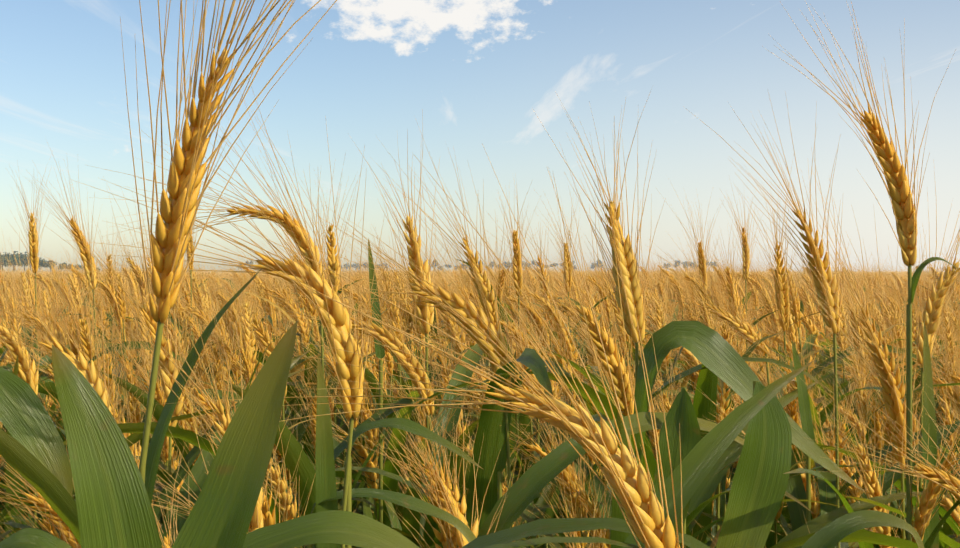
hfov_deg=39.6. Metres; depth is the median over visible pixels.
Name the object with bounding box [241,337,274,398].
tiller
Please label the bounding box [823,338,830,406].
tiller
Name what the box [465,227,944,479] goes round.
wheat
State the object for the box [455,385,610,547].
wheat
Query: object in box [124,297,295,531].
wheat
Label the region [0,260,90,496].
wheat
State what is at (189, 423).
wheat
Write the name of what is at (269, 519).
wheat
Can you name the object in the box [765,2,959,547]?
wheat
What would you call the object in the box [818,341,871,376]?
tiller
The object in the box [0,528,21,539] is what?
wheat
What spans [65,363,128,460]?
tiller
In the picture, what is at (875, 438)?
wheat
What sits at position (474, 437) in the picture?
tiller
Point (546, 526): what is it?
leaf
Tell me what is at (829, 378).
tiller
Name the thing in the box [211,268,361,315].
wheat
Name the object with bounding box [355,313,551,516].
wheat
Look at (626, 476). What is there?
wheat
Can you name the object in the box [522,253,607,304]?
wheat
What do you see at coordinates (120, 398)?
tiller
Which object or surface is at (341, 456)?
wheat
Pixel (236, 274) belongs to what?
wheat
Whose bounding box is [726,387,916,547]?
leaf
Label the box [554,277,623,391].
wheat
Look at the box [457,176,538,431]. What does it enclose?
wheat
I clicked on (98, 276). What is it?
wheat
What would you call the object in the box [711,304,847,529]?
wheat
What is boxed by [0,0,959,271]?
sky
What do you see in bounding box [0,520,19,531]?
wheat
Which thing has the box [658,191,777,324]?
wheat
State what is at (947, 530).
tiller
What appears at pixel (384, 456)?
leaf
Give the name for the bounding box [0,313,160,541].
wheat
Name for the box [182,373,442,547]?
wheat
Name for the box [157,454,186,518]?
tiller
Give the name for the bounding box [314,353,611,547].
wheat
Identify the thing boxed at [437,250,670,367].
wheat
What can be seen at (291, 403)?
tiller
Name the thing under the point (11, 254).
tree
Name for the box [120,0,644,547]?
wheat
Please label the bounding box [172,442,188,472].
tiller
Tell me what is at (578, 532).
wheat
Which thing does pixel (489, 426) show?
leaf
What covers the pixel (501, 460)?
leaf
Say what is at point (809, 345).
tiller
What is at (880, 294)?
wheat
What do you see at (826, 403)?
tiller
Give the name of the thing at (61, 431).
tiller
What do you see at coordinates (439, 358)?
wheat
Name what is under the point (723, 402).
wheat
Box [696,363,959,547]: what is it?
wheat
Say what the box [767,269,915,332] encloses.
wheat
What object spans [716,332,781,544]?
leaf
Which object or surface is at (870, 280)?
wheat
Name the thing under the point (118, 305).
wheat
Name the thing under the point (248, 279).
wheat
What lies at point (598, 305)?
wheat
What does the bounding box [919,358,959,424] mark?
tiller
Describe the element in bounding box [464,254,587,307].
wheat
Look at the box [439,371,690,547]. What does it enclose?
leaf
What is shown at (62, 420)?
wheat
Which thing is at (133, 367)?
tiller
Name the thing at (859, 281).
wheat
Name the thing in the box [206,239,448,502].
wheat
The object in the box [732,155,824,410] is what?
wheat
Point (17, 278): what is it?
wheat
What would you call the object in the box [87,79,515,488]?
wheat
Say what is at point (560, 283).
wheat
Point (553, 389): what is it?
wheat
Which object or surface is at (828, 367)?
tiller
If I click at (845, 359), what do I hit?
tiller
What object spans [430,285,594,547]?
wheat
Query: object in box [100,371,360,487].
tiller
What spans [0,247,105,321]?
wheat
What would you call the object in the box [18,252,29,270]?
tree
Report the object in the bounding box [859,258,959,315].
wheat
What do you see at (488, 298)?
wheat
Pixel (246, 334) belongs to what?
wheat
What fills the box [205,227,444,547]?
wheat
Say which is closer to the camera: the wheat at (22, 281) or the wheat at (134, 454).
the wheat at (134, 454)
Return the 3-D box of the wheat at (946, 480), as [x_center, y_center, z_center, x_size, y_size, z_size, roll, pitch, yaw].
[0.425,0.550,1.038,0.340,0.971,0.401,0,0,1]
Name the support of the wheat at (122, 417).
on the ground
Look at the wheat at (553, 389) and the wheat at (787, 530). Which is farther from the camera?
the wheat at (553, 389)
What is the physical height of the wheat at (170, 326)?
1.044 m
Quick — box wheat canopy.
[0,271,957,274]
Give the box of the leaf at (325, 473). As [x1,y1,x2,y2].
[315,354,339,547]
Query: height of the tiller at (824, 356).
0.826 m
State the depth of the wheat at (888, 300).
4.78 m
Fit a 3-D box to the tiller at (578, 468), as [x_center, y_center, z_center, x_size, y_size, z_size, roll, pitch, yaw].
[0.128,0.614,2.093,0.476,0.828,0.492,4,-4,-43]
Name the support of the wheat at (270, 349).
on the ground
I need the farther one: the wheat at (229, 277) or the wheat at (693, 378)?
the wheat at (229, 277)
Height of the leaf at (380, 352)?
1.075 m
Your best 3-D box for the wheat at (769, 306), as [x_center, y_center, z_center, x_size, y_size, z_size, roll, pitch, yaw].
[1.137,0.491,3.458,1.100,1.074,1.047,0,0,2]
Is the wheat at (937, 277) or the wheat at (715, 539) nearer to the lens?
the wheat at (715, 539)
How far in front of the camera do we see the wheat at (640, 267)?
6.42 m
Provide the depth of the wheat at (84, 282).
3.88 m
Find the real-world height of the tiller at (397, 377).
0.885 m
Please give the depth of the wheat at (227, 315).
2.55 m
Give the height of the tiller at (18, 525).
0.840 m
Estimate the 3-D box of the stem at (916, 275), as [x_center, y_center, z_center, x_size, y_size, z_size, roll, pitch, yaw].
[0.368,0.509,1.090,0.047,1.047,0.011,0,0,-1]
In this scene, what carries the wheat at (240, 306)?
on the ground
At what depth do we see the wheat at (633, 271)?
1.23 m
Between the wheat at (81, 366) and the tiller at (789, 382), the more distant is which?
the tiller at (789, 382)
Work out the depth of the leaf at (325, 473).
0.98 m
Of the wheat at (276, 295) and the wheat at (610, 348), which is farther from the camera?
the wheat at (276, 295)
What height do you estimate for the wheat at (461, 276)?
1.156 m
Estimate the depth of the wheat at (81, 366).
1.28 m
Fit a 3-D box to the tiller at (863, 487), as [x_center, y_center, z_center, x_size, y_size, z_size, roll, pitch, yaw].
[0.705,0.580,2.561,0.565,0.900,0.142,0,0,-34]
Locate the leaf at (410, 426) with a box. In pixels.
[345,418,482,547]
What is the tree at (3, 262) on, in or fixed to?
on the ground
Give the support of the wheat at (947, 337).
on the ground
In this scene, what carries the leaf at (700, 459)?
on the ground
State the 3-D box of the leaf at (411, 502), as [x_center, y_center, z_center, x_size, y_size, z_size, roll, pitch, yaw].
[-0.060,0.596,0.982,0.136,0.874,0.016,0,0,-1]
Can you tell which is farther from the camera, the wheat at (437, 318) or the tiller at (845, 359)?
the wheat at (437, 318)
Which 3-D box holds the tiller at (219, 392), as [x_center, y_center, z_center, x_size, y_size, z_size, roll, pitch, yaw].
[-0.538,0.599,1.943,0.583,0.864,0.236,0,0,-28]
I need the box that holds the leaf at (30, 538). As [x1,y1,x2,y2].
[0,528,71,547]
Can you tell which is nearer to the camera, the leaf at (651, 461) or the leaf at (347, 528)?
the leaf at (347, 528)
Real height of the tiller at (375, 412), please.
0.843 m
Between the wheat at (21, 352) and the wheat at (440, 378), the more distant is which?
the wheat at (440, 378)
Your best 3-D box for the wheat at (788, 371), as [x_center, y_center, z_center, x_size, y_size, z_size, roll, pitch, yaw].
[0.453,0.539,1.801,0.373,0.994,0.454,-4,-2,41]
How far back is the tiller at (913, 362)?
2.32 m
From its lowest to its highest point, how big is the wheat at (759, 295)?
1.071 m
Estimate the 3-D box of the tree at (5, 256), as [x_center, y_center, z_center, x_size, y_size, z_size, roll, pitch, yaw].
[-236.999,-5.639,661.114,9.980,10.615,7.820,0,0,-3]
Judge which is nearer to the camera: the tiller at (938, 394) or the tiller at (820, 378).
the tiller at (820, 378)
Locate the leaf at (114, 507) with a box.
[52,345,161,547]
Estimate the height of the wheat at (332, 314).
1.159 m
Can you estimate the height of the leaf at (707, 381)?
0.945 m
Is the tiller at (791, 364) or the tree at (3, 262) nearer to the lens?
the tiller at (791, 364)
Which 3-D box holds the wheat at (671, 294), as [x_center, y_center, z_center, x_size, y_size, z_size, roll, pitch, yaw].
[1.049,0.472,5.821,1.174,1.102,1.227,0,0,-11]
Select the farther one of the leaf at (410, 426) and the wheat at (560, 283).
the wheat at (560, 283)
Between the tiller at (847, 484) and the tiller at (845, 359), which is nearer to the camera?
the tiller at (847, 484)
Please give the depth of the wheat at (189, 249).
3.37 m
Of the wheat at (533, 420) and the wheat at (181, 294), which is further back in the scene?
the wheat at (181, 294)
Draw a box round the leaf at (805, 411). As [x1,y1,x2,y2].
[791,338,814,521]
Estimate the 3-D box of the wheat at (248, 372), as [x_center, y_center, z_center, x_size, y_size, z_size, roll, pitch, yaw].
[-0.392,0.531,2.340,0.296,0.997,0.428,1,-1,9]
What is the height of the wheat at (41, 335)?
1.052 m
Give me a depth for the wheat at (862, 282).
7.16 m
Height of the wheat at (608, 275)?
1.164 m
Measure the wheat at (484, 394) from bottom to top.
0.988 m
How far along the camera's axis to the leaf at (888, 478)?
1.29 m
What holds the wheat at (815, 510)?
on the ground
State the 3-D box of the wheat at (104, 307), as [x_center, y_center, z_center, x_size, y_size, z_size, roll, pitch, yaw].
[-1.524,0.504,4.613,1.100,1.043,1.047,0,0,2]
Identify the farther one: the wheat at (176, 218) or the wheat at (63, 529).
the wheat at (63, 529)
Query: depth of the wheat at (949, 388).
1.98 m
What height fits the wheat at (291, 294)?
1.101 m
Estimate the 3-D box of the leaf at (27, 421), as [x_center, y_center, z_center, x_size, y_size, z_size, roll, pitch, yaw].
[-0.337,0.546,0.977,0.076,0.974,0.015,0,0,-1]
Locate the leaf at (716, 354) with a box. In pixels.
[634,321,864,491]
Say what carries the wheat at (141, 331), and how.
on the ground
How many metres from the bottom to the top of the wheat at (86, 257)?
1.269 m
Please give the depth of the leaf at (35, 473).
0.81 m
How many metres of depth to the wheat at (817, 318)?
4.08 m
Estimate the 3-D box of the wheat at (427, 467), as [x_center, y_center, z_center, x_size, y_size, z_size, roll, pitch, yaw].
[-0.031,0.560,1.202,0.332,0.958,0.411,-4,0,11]
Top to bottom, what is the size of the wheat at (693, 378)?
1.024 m
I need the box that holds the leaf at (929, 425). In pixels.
[922,320,938,547]
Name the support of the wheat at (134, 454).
on the ground
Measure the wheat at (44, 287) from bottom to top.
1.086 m
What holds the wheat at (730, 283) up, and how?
on the ground
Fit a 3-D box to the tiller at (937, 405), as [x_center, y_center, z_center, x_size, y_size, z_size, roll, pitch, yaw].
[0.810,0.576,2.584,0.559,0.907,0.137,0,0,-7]
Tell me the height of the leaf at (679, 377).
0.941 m
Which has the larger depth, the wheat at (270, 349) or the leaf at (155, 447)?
the wheat at (270, 349)
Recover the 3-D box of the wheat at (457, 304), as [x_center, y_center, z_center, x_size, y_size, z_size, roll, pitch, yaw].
[-0.025,0.467,1.305,0.406,1.131,0.135,0,0,-1]
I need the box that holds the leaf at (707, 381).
[691,364,723,543]
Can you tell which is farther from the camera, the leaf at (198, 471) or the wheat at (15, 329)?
the wheat at (15, 329)
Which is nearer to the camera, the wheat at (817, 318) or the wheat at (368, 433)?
the wheat at (368, 433)
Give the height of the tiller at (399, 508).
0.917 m
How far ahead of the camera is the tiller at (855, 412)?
2.86 m
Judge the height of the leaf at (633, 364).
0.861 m
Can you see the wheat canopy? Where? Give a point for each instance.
(559, 271)
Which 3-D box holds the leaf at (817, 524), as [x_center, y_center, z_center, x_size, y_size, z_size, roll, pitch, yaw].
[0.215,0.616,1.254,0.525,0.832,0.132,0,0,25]
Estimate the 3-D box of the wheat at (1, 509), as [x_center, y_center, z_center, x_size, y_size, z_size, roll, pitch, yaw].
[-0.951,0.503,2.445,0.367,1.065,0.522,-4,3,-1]
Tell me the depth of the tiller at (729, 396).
1.67 m
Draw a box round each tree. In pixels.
[0,252,9,271]
[0,256,9,268]
[4,251,21,269]
[5,255,22,269]
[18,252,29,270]
[23,255,30,269]
[38,258,47,266]
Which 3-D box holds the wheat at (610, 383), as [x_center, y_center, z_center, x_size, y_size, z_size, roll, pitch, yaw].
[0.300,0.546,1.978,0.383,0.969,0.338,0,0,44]
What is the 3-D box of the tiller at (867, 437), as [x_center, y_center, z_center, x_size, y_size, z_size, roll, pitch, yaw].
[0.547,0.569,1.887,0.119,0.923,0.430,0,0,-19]
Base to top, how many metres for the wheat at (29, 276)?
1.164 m
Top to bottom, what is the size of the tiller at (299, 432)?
0.916 m
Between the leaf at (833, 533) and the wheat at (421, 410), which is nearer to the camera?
the leaf at (833, 533)
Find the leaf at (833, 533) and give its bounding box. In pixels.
[801,510,923,547]
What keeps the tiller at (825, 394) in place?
on the ground
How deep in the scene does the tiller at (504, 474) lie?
2.10 m
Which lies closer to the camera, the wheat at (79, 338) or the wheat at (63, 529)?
the wheat at (63, 529)
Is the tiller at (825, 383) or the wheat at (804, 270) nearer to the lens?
the tiller at (825, 383)
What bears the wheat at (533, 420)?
on the ground
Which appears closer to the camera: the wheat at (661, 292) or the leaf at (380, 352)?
the leaf at (380, 352)
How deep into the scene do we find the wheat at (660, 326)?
2.50 m
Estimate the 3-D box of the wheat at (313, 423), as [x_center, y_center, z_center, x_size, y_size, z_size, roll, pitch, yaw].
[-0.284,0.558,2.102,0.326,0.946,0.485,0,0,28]
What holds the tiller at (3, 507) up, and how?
on the ground
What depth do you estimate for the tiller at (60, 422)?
2.17 m
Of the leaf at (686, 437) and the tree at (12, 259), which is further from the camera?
the tree at (12, 259)
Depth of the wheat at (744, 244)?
3.19 m
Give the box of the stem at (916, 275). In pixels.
[906,257,957,539]
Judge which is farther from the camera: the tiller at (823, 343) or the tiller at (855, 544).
the tiller at (823, 343)
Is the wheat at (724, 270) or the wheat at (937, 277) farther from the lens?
the wheat at (724, 270)
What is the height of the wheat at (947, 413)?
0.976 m
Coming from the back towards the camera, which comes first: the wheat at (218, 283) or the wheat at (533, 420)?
the wheat at (218, 283)
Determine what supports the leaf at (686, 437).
on the ground
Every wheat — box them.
[0,144,103,381]
[0,186,233,513]
[0,194,313,521]
[0,232,51,523]
[0,235,110,334]
[0,237,266,368]
[0,245,137,365]
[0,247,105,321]
[0,249,77,303]
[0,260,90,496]
[0,261,112,498]
[0,261,185,475]
[0,265,39,292]
[0,268,74,497]
[0,270,363,522]
[0,290,139,420]
[0,298,78,532]
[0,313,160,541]
[0,349,281,540]
[0,362,14,521]
[0,424,189,547]
[0,515,33,526]
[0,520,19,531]
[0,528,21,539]
[1,356,172,546]
[6,353,182,534]
[7,264,85,304]
[8,159,113,496]
[12,281,138,332]
[13,277,137,337]
[16,332,165,526]
[30,293,283,505]
[42,89,384,547]
[47,260,145,302]
[51,216,363,460]
[53,301,121,417]
[61,280,245,330]
[64,307,274,538]
[67,250,230,318]
[67,320,332,530]
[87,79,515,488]
[102,180,201,353]
[103,272,305,338]
[104,311,304,518]
[112,254,304,373]
[117,265,237,295]
[118,270,220,515]
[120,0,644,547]
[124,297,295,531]
[127,378,315,547]
[128,336,374,510]
[164,266,342,489]
[166,130,683,547]
[179,256,347,316]
[181,260,272,303]
[182,243,362,511]
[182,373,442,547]
[190,258,303,499]
[191,336,338,515]
[195,299,312,484]
[199,259,289,295]
[202,257,406,509]
[202,269,290,292]
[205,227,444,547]
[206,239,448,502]
[207,256,343,482]
[210,213,633,513]
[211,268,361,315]
[252,175,511,527]
[263,268,481,512]
[272,269,447,334]
[285,353,425,526]
[286,342,478,547]
[290,153,467,487]
[294,256,473,342]
[295,250,573,462]
[299,240,471,498]
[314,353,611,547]
[324,253,459,289]
[343,249,525,335]
[351,109,478,545]
[353,325,588,547]
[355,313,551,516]
[363,324,521,503]
[364,381,575,547]
[376,118,574,471]
[388,306,563,517]
[390,376,537,547]
[392,233,548,482]
[418,343,513,461]
[428,266,679,371]
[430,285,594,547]
[433,267,646,344]
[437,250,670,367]
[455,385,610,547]
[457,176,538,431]
[459,280,571,517]
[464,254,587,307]
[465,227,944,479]
[469,167,840,547]
[485,252,580,289]
[502,242,623,547]
[506,311,634,517]
[511,285,602,547]
[514,275,646,325]
[515,343,591,544]
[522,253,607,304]
[527,349,805,547]
[528,271,855,402]
[532,89,813,528]
[534,187,615,358]
[535,340,692,439]
[541,307,791,547]
[546,268,659,324]
[550,327,730,495]
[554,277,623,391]
[571,324,784,546]
[574,261,679,285]
[575,255,770,332]
[578,250,850,378]
[591,257,732,321]
[600,256,689,290]
[605,238,890,511]
[632,280,760,454]
[639,249,753,499]
[639,257,717,287]
[640,264,804,323]
[642,260,734,408]
[647,219,850,425]
[647,250,846,364]
[649,256,769,323]
[650,258,771,289]
[654,272,800,419]
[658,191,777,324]
[664,329,826,507]
[676,383,884,528]
[682,344,901,547]
[683,92,848,547]
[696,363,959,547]
[697,272,807,304]
[706,258,806,297]
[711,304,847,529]
[716,236,902,482]
[721,188,762,349]
[730,309,950,547]
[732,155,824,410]
[734,266,959,463]
[740,266,941,333]
[748,256,915,529]
[755,260,854,284]
[755,333,855,492]
[758,258,904,308]
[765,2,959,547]
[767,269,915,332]
[777,159,959,528]
[777,170,947,538]
[783,320,920,538]
[788,267,905,302]
[788,346,959,547]
[789,341,914,547]
[795,270,959,408]
[801,269,959,463]
[805,382,959,542]
[808,365,959,504]
[814,275,959,359]
[816,296,959,494]
[820,312,936,480]
[829,244,950,315]
[843,301,959,476]
[846,262,934,288]
[847,288,959,475]
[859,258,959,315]
[861,397,959,537]
[883,377,959,434]
[889,301,959,537]
[892,280,955,321]
[894,240,959,330]
[894,318,959,451]
[905,314,959,440]
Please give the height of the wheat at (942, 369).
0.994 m
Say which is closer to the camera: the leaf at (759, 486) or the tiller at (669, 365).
the leaf at (759, 486)
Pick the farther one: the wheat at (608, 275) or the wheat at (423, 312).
the wheat at (608, 275)
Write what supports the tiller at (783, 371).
on the ground
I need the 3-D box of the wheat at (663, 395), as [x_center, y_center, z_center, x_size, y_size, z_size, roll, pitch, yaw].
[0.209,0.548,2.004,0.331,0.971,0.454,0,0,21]
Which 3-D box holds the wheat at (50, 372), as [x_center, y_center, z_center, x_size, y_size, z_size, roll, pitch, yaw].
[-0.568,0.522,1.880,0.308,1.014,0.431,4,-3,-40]
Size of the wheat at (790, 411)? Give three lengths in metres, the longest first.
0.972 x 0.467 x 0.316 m
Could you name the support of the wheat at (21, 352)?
on the ground
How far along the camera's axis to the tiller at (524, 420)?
2.32 m
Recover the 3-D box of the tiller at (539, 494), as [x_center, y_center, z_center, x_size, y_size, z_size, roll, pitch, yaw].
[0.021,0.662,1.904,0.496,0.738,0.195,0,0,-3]
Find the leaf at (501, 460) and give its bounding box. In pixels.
[496,350,515,500]
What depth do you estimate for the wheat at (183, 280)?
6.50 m
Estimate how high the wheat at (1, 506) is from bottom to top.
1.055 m
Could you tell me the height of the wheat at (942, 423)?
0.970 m
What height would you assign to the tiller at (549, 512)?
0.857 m
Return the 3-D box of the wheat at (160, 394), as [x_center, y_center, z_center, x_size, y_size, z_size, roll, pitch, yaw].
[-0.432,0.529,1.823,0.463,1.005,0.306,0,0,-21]
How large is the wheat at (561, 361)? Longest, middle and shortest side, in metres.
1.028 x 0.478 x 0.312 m
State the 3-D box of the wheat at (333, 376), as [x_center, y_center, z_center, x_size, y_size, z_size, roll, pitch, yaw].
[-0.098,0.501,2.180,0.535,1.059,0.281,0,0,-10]
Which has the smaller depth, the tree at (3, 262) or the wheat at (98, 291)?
the wheat at (98, 291)
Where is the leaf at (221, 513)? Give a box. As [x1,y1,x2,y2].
[172,321,296,547]
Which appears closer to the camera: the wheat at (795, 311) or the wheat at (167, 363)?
the wheat at (167, 363)
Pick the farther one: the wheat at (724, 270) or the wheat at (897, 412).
the wheat at (724, 270)
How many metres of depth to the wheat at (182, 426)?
2.00 m
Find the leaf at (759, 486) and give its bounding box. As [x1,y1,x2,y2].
[716,381,791,547]
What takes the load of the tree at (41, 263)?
on the ground
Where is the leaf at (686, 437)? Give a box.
[652,387,700,547]
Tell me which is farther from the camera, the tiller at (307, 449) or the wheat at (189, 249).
the wheat at (189, 249)
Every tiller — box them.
[0,341,196,521]
[0,342,132,521]
[0,346,37,365]
[0,389,240,542]
[0,408,59,508]
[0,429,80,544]
[0,456,184,520]
[0,522,53,535]
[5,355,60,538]
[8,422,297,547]
[12,366,293,495]
[34,409,232,528]
[38,382,164,505]
[50,409,63,527]
[51,418,67,448]
[54,424,65,437]
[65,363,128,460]
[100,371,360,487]
[101,366,270,489]
[110,404,341,509]
[113,382,316,404]
[116,352,150,389]
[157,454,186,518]
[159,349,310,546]
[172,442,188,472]
[176,352,375,493]
[208,349,345,514]
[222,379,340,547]
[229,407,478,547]
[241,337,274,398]
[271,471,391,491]
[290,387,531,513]
[295,424,314,462]
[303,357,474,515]
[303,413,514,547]
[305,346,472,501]
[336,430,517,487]
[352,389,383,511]
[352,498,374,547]
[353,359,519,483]
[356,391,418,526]
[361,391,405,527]
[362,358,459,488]
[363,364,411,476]
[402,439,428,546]
[416,415,516,480]
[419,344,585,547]
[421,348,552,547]
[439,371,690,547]
[447,345,645,546]
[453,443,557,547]
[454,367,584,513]
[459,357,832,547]
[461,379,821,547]
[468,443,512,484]
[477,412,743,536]
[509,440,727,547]
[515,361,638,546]
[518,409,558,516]
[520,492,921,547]
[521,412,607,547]
[526,457,607,546]
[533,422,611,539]
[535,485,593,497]
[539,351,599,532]
[546,349,816,509]
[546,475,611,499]
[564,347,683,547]
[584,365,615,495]
[603,360,915,537]
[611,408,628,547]
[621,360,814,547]
[625,360,891,529]
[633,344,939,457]
[634,359,733,407]
[650,404,919,527]
[654,358,679,383]
[673,357,883,449]
[710,347,807,539]
[716,374,758,413]
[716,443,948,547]
[726,365,846,495]
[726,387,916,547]
[726,428,833,501]
[744,352,832,439]
[755,364,853,447]
[766,345,885,460]
[770,347,947,441]
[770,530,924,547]
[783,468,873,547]
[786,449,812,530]
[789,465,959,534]
[790,449,829,469]
[791,331,844,531]
[791,379,872,529]
[793,407,871,491]
[795,401,959,547]
[815,347,839,373]
[816,364,846,374]
[817,340,881,460]
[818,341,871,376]
[818,352,833,438]
[818,424,949,516]
[820,381,918,463]
[822,347,871,383]
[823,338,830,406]
[827,360,933,488]
[840,396,942,539]
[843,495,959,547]
[844,361,915,513]
[847,354,944,536]
[848,542,858,547]
[849,357,890,427]
[851,436,946,529]
[857,341,914,488]
[864,383,959,419]
[884,435,959,537]
[891,339,959,472]
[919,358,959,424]
[939,419,956,468]
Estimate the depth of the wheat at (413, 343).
3.43 m
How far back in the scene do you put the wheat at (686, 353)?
2.18 m
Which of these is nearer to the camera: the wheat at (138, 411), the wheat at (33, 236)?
the wheat at (138, 411)
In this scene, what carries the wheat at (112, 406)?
on the ground
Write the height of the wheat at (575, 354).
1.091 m
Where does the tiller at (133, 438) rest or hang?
on the ground
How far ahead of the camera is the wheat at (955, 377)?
1.73 m
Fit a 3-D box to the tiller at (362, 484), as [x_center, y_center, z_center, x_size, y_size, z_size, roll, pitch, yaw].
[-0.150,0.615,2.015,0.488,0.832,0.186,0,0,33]
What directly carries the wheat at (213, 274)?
on the ground
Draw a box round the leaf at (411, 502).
[307,488,475,547]
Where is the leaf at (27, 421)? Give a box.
[0,367,72,495]
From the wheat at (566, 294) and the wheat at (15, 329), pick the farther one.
the wheat at (566, 294)
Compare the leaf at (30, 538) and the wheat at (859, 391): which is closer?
the leaf at (30, 538)
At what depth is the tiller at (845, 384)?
2.22 m
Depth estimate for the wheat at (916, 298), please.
6.06 m
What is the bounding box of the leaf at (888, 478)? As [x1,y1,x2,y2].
[855,420,959,502]
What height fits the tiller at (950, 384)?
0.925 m
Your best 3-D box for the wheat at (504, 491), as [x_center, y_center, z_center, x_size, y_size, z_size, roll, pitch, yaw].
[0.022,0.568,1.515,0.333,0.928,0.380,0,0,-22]
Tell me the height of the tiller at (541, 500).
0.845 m
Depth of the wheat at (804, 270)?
8.07 m
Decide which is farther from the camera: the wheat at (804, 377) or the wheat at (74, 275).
the wheat at (74, 275)
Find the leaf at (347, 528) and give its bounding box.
[243,510,418,547]
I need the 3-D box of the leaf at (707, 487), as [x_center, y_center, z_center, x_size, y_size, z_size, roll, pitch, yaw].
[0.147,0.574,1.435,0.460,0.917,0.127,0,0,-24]
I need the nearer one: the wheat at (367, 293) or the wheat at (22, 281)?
the wheat at (22, 281)
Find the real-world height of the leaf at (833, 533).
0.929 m
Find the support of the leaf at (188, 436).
on the ground
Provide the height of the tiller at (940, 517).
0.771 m
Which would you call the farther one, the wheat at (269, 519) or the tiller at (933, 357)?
the tiller at (933, 357)
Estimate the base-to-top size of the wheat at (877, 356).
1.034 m
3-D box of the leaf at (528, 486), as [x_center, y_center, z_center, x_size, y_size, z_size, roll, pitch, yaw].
[0.015,0.574,1.094,0.608,0.917,0.238,0,0,-42]
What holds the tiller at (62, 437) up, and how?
on the ground
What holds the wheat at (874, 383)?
on the ground
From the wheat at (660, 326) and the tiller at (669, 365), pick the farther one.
the tiller at (669, 365)
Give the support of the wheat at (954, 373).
on the ground
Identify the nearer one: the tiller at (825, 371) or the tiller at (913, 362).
the tiller at (913, 362)
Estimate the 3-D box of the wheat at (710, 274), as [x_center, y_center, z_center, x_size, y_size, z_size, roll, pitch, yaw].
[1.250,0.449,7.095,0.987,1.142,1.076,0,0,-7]
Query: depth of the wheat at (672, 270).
9.55 m
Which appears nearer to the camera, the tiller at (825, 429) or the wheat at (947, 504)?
the wheat at (947, 504)
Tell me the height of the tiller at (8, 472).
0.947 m
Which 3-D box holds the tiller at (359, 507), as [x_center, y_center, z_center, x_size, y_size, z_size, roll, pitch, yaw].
[-0.127,0.589,2.452,0.424,0.883,0.126,0,0,-26]
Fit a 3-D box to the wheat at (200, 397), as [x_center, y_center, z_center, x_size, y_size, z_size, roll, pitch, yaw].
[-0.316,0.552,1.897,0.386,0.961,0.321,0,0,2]
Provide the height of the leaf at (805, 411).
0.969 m
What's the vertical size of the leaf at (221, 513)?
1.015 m
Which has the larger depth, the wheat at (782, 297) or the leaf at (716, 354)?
the wheat at (782, 297)
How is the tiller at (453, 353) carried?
on the ground
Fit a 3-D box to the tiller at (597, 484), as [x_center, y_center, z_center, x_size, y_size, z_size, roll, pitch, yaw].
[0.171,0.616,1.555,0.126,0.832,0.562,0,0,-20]
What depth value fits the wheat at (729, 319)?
1.99 m
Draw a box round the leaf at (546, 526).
[462,518,710,547]
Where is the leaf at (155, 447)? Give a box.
[145,270,259,502]
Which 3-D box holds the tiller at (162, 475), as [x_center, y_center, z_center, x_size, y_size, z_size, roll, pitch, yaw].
[-0.354,0.575,1.618,0.416,0.913,0.109,0,0,-8]
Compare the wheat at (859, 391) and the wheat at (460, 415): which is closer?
the wheat at (460, 415)
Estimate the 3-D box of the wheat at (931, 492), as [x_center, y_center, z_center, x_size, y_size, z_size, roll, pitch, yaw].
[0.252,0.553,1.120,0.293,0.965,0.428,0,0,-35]
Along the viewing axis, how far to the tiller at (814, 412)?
1.54 m
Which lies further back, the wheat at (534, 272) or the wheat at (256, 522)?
the wheat at (534, 272)
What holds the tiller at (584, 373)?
on the ground
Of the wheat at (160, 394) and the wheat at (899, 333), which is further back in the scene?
the wheat at (899, 333)
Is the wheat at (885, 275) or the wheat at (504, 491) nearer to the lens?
the wheat at (504, 491)
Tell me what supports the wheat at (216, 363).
on the ground
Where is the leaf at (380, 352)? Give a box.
[368,238,384,523]
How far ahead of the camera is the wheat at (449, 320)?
2.33 m
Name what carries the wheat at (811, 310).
on the ground
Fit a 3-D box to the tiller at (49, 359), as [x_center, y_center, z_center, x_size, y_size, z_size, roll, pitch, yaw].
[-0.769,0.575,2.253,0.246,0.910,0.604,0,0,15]
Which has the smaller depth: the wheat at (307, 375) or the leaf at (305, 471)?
the leaf at (305, 471)

